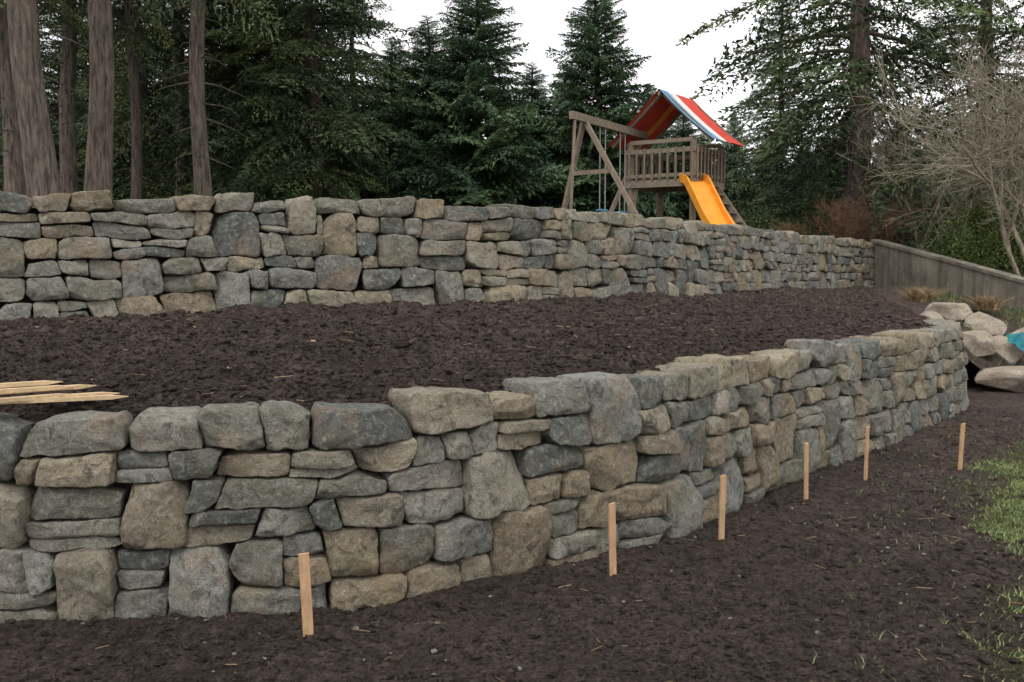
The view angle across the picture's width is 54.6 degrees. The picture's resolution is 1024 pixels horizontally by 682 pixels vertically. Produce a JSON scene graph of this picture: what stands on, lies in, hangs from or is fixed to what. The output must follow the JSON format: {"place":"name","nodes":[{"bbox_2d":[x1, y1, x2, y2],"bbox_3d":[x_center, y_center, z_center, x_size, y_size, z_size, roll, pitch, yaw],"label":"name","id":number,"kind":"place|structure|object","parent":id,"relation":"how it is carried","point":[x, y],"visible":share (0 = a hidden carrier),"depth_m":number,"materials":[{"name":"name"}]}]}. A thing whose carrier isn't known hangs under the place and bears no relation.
{"place":"outdoors","nodes":[
{"label":"outdoors","id":0,"kind":"place"},
{"bbox_2d":[0,285,935,426],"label":"terrace soil","id":1,"kind":"structure","parent":0,"point":[391,353],"depth_m":8.11,"materials":[{"name":"brown soil"}]},
{"bbox_2d":[0,380,128,403],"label":"wooden stake bundle","id":2,"kind":"object","parent":1,"relation":"on","point":[56,397],"visible":1,"depth_m":5.89,"materials":[{"name":"brown wood"}]},
{"bbox_2d":[35,293,851,401],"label":"wood chips","id":3,"kind":"object","parent":1,"relation":"on","point":[500,320],"visible":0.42,"depth_m":8.75,"materials":[{"name":"brown wood"}]},
{"bbox_2d":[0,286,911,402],"bbox_3d":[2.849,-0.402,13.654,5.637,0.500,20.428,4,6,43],"label":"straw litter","id":4,"kind":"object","parent":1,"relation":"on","point":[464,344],"visible":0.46,"depth_m":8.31,"materials":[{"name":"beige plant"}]},
{"bbox_2d":[0,360,1023,681],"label":"ground","id":5,"kind":"structure","parent":0,"point":[992,402],"depth_m":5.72,"materials":[{"name":"soil"}]},
{"bbox_2d":[298,552,313,636],"bbox_3d":[-1.092,1.435,5.282,0.077,0.631,0.023,-1,5,-9],"label":"wooden stake","id":6,"kind":"object","parent":5,"relation":"on","point":[306,593],"visible":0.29,"depth_m":5.26,"materials":[{"name":"brown wood"}]},
{"bbox_2d":[0,319,968,622],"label":"stone retaining wall","id":7,"kind":"structure","parent":5,"relation":"on","point":[208,511],"depth_m":5.99,"materials":[{"name":"grey stone"}]},
{"bbox_2d":[49,477,986,676],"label":"pebbles","id":8,"kind":"object","parent":5,"relation":"on","point":[433,651],"visible":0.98,"depth_m":5.47,"materials":[{"name":"grey stone"}]},
{"bbox_2d":[88,453,1021,681],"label":"twig litter","id":9,"kind":"object","parent":5,"relation":"on","point":[714,608],"visible":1,"depth_m":5.58,"materials":[{"name":"brown wood"}]},
{"bbox_2d":[608,502,616,575],"bbox_3d":[0.640,1.345,6.329,0.058,0.640,0.026,-2,5,-26],"label":"wooden stake","id":10,"kind":"object","parent":5,"relation":"on","point":[612,536],"visible":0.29,"depth_m":6.31,"materials":[{"name":"brown wood"}]},
{"bbox_2d":[718,475,725,539],"bbox_3d":[1.502,1.278,7.106,0.049,0.650,0.022,-1,5,-17],"label":"wooden stake","id":11,"kind":"object","parent":5,"relation":"on","point":[722,502],"visible":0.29,"depth_m":7.09,"materials":[{"name":"brown wood"}]},
{"bbox_2d":[804,442,808,499],"bbox_3d":[2.458,1.177,8.296,0.044,0.660,0.033,-4,6,-40],"label":"wooden stake","id":12,"kind":"object","parent":5,"relation":"on","point":[806,465],"visible":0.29,"depth_m":8.28,"materials":[{"name":"brown wood"}]},
{"bbox_2d":[863,426,869,479],"bbox_3d":[3.243,1.110,9.089,0.027,0.666,0.048,4,6,44],"label":"wooden stake","id":13,"kind":"object","parent":5,"relation":"on","point":[866,452],"visible":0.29,"depth_m":9.07,"materials":[{"name":"brown wood"}]},
{"bbox_2d":[958,423,965,469],"bbox_3d":[4.306,1.096,9.519,0.062,0.626,0.028,-3,5,-28],"label":"wooden stake","id":14,"kind":"object","parent":5,"relation":"on","point":[961,447],"visible":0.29,"depth_m":9.50,"materials":[{"name":"brown wood"}]},
{"bbox_2d":[38,0,1023,185],"label":"sky","id":15,"kind":"structure","parent":0,"point":[654,26],"materials":[{"name":"white"}]},
{"bbox_2d":[812,426,1023,681],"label":"grass","id":16,"kind":"structure","parent":0,"point":[1003,530],"depth_m":7.72,"materials":[{"name":"green plant"}]},
{"bbox_2d":[871,287,1023,369],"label":"soil slope","id":17,"kind":"structure","parent":0,"point":[897,297],"depth_m":18.74,"materials":[{"name":"brown soil"}]},
{"bbox_2d":[890,287,949,301],"bbox_3d":[7.914,-0.918,19.169,1.496,0.320,1.557,0,5,0],"label":"dried fern","id":18,"kind":"object","parent":17,"relation":"on","point":[922,295],"visible":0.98,"depth_m":19.08,"materials":[{"name":"brown plant"}]},
{"bbox_2d":[901,284,952,297],"bbox_3d":[8.456,-1.009,20.536,1.417,0.320,1.568,-4,6,-38],"label":"dried fern","id":19,"kind":"object","parent":17,"relation":"on","point":[924,288],"visible":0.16,"depth_m":20.45,"materials":[{"name":"brown plant"}]},
{"bbox_2d":[920,311,943,318],"bbox_3d":[7.026,-0.338,16.624,0.464,0.320,0.406,-4,6,-40],"label":"boulder","id":20,"kind":"object","parent":17,"relation":"on","point":[932,315],"visible":0.22,"depth_m":16.49,"materials":[{"name":"beige stone"}]},
{"bbox_2d":[924,302,972,320],"bbox_3d":[7.563,-0.463,17.215,0.777,0.433,0.565,3,5,29],"label":"boulder","id":21,"kind":"object","parent":17,"relation":"on","point":[955,311],"visible":0.6,"depth_m":16.98,"materials":[{"name":"beige stone"}]},
{"bbox_2d":[910,286,1023,365],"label":"weeds","id":22,"kind":"object","parent":17,"relation":"on","point":[960,301],"visible":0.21,"depth_m":19.00,"materials":[{"name":"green plant"}]},
{"bbox_2d":[962,330,995,356],"bbox_3d":[7.289,0.059,15.720,0.685,0.478,0.621,3,5,32],"label":"boulder","id":23,"kind":"object","parent":17,"relation":"on","point":[978,343],"visible":0.55,"depth_m":15.46,"materials":[{"name":"grey stone"}]},
{"bbox_2d":[963,311,1006,335],"bbox_3d":[7.979,-0.193,16.762,0.682,0.587,0.757,0,5,1],"label":"boulder","id":24,"kind":"object","parent":17,"relation":"on","point":[991,325],"visible":0.65,"depth_m":16.51,"materials":[{"name":"beige stone"}]},
{"bbox_2d":[959,293,1021,309],"bbox_3d":[9.000,-0.746,18.532,1.481,0.319,1.272,3,5,33],"label":"dried fern","id":25,"kind":"object","parent":17,"relation":"on","point":[984,303],"visible":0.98,"depth_m":18.49,"materials":[{"name":"brown plant"}]},
{"bbox_2d":[975,366,1023,391],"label":"boulder","id":26,"kind":"object","parent":17,"relation":"on","point":[1008,378],"visible":0.94,"depth_m":15.05,"materials":[{"name":"grey stone"}]},
{"bbox_2d":[993,335,1023,365],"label":"boulder","id":27,"kind":"object","parent":17,"relation":"on","point":[1009,353],"visible":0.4,"depth_m":15.72,"materials":[{"name":"grey stone"}]},
{"bbox_2d":[1006,332,1023,350],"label":"teal tarp","id":28,"kind":"object","parent":27,"relation":"on","point":[1017,339],"visible":1,"depth_m":15.51,"materials":[{"name":"teal plastic"}]},
{"bbox_2d":[1006,327,1023,336],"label":"boulder","id":29,"kind":"object","parent":17,"relation":"on","point":[1020,330],"visible":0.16,"depth_m":16.70,"materials":[{"name":"beige stone"}]},
{"bbox_2d":[987,262,1023,276],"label":"ground","id":30,"kind":"structure","parent":0,"point":[1011,272],"depth_m":23.39,"materials":[{"name":"green plant"}]},
{"bbox_2d":[6,0,90,207],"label":"pine tree","id":31,"kind":"object","parent":30,"relation":"on","point":[41,172],"visible":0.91,"depth_m":17.39,"materials":[{"name":"brown plant"}]},
{"bbox_2d":[0,0,122,194],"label":"pine tree","id":32,"kind":"object","parent":30,"relation":"on","point":[13,174],"visible":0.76,"depth_m":22.57,"materials":[{"name":"brown plant"}]},
{"bbox_2d":[48,0,114,200],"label":"pine tree","id":33,"kind":"object","parent":30,"relation":"on","point":[98,175],"visible":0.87,"depth_m":19.08,"materials":[{"name":"brown plant"}]},
{"bbox_2d":[37,0,182,193],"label":"pine tree","id":34,"kind":"object","parent":30,"relation":"on","point":[69,63],"visible":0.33,"depth_m":26.43,"materials":[{"name":"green plant"}]},
{"bbox_2d":[62,0,189,198],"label":"pine tree","id":35,"kind":"object","parent":30,"relation":"on","point":[137,157],"visible":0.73,"depth_m":26.50,"materials":[{"name":"green plant"}]},
{"bbox_2d":[113,0,229,195],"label":"pine tree","id":36,"kind":"object","parent":30,"relation":"on","point":[185,21],"visible":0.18,"depth_m":29.43,"materials":[{"name":"green plant"}]},
{"bbox_2d":[132,0,285,196],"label":"pine tree","id":37,"kind":"object","parent":30,"relation":"on","point":[200,157],"visible":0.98,"depth_m":21.52,"materials":[{"name":"brown plant"}]},
{"bbox_2d":[141,0,356,202],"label":"fir tree","id":38,"kind":"object","parent":30,"relation":"on","point":[240,59],"visible":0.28,"depth_m":27.80,"materials":[{"name":"green plant"}]},
{"bbox_2d":[153,0,380,202],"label":"fir tree","id":39,"kind":"object","parent":30,"relation":"on","point":[190,167],"visible":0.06,"depth_m":29.39,"materials":[{"name":"green plant"}]},
{"bbox_2d":[254,195,285,202],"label":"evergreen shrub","id":40,"kind":"object","parent":30,"relation":"on","point":[264,200],"depth_m":24.60,"materials":[{"name":"green plant"}]},
{"bbox_2d":[179,0,437,202],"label":"fir tree","id":41,"kind":"object","parent":30,"relation":"on","point":[318,113],"visible":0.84,"depth_m":26.03,"materials":[{"name":"green plant"}]},
{"bbox_2d":[293,0,396,198],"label":"fir tree","id":42,"kind":"object","parent":30,"relation":"on","point":[352,45],"visible":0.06,"depth_m":33.05,"materials":[{"name":"green plant"}]},
{"bbox_2d":[337,36,418,199],"bbox_3d":[-3.736,-6.096,32.755,4.932,7.746,4.608,4,6,41],"label":"spruce tree","id":43,"kind":"object","parent":30,"relation":"on","point":[390,56],"visible":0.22,"depth_m":32.05,"materials":[{"name":"green plant"}]},
{"bbox_2d":[349,15,488,205],"bbox_3d":[-2.772,-5.992,30.599,4.720,7.935,5.052,0,5,0],"label":"spruce tree","id":44,"kind":"object","parent":30,"relation":"on","point":[401,117],"visible":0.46,"depth_m":29.95,"materials":[{"name":"green plant"}]},
{"bbox_2d":[0,190,875,320],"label":"stone retaining wall","id":45,"kind":"structure","parent":30,"relation":"on","point":[99,253],"depth_m":11.09,"materials":[{"name":"grey stone"}]},
{"bbox_2d":[383,0,569,206],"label":"spruce tree","id":46,"kind":"object","parent":30,"relation":"on","point":[501,149],"visible":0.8,"depth_m":28.85,"materials":[{"name":"green plant"}]},
{"bbox_2d":[0,0,1023,257],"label":"distant forest","id":47,"kind":"object","parent":30,"relation":"on","point":[152,178],"visible":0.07,"depth_m":35.03,"materials":[{"name":"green plant"}]},
{"bbox_2d":[497,61,582,208],"bbox_3d":[0.715,-5.722,32.517,4.330,6.802,4.046,-2,5,-25],"label":"spruce tree","id":48,"kind":"object","parent":30,"relation":"on","point":[534,93],"visible":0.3,"depth_m":32.14,"materials":[{"name":"green plant"}]},
{"bbox_2d":[535,71,608,204],"bbox_3d":[2.107,-6.121,35.708,4.271,7.180,4.571,-2,5,-26],"label":"spruce tree","id":49,"kind":"object","parent":30,"relation":"on","point":[555,114],"visible":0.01,"depth_m":35.21,"materials":[{"name":"green plant"}]},
{"bbox_2d":[525,0,680,218],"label":"spruce tree","id":50,"kind":"object","parent":30,"relation":"on","point":[586,47],"visible":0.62,"depth_m":30.82,"materials":[{"name":"green plant"}]},
{"bbox_2d":[601,83,689,220],"bbox_3d":[4.688,-5.763,34.779,4.090,6.424,3.821,-1,5,-16],"label":"spruce tree","id":51,"kind":"object","parent":30,"relation":"on","point":[666,134],"visible":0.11,"depth_m":34.12,"materials":[{"name":"green plant"}]},
{"bbox_2d":[562,89,746,225],"bbox_3d":[3.307,-3.913,21.774,3.752,3.400,4.942,3,5,31],"label":"wooden playset","id":52,"kind":"object","parent":30,"relation":"on","point":[647,127],"visible":0.94,"depth_m":22.46,"materials":[{"name":"brown wood"}]},
{"bbox_2d":[667,114,704,219],"bbox_3d":[6.168,-5.852,35.548,3.180,5.443,3.289,-4,6,-40],"label":"spruce tree","id":53,"kind":"object","parent":30,"relation":"on","point":[685,128],"visible":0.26,"depth_m":35.24,"materials":[{"name":"green plant"}]},
{"bbox_2d":[732,202,814,234],"bbox_3d":[6.694,-2.985,27.261,3.385,1.740,1.713,1,5,14],"label":"evergreen shrub","id":54,"kind":"object","parent":30,"relation":"on","point":[757,224],"visible":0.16,"depth_m":27.31,"materials":[{"name":"green plant"}]},
{"bbox_2d":[725,0,843,234],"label":"fir tree","id":55,"kind":"object","parent":30,"relation":"on","point":[767,161],"visible":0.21,"depth_m":37.37,"materials":[{"name":"green plant"}]},
{"bbox_2d":[769,213,813,234],"bbox_3d":[7.287,-2.892,26.123,1.404,1.076,1.019,-3,5,-32],"label":"bare shrub","id":56,"kind":"object","parent":30,"relation":"on","point":[790,228],"visible":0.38,"depth_m":26.08,"materials":[{"name":"brown plant"}]},
{"bbox_2d":[769,195,875,236],"bbox_3d":[8.926,-3.127,28.202,3.212,2.006,1.853,0,5,0],"label":"evergreen shrub","id":57,"kind":"object","parent":30,"relation":"on","point":[802,222],"visible":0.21,"depth_m":28.00,"materials":[{"name":"green plant"}]},
{"bbox_2d":[674,0,1023,253],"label":"fir tree","id":58,"kind":"object","parent":30,"relation":"on","point":[859,75],"visible":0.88,"depth_m":27.01,"materials":[{"name":"green plant"}]},
{"bbox_2d":[810,185,892,238],"bbox_3d":[8.651,-2.990,25.796,1.934,2.157,1.792,-4,6,-43],"label":"bare shrub","id":59,"kind":"object","parent":30,"relation":"on","point":[839,220],"visible":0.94,"depth_m":25.45,"materials":[{"name":"brown plant"}]},
{"bbox_2d":[833,189,939,249],"bbox_3d":[9.769,-3.074,26.219,2.991,1.868,2.034,0,5,0],"label":"bare shrub","id":60,"kind":"object","parent":30,"relation":"on","point":[889,230],"visible":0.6,"depth_m":26.08,"materials":[{"name":"brown plant"}]},
{"bbox_2d":[834,24,1023,275],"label":"bare deciduous tree","id":61,"kind":"object","parent":30,"relation":"on","point":[994,170],"visible":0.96,"depth_m":21.83,"materials":[{"name":"grey plant"}]},
{"bbox_2d":[839,0,1023,248],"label":"fir tree","id":62,"kind":"object","parent":30,"relation":"on","point":[963,30],"visible":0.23,"depth_m":35.13,"materials":[{"name":"green plant"}]},
{"bbox_2d":[840,59,1023,249],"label":"bare deciduous tree","id":63,"kind":"object","parent":30,"relation":"on","point":[879,152],"visible":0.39,"depth_m":26.10,"materials":[{"name":"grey plant"}]},
{"bbox_2d":[871,239,1023,310],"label":"concrete retaining wall","id":64,"kind":"structure","parent":30,"relation":"on","point":[896,265],"depth_m":22.41,"materials":[{"name":"grey concrete"}]},
{"bbox_2d":[919,0,1023,258],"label":"fir tree","id":65,"kind":"object","parent":30,"relation":"on","point":[991,53],"visible":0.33,"depth_m":27.89,"materials":[{"name":"green plant"}]},
{"bbox_2d":[921,191,1023,271],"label":"evergreen shrub","id":66,"kind":"object","parent":30,"relation":"on","point":[972,253],"visible":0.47,"depth_m":24.01,"materials":[{"name":"green plant"}]}
]}

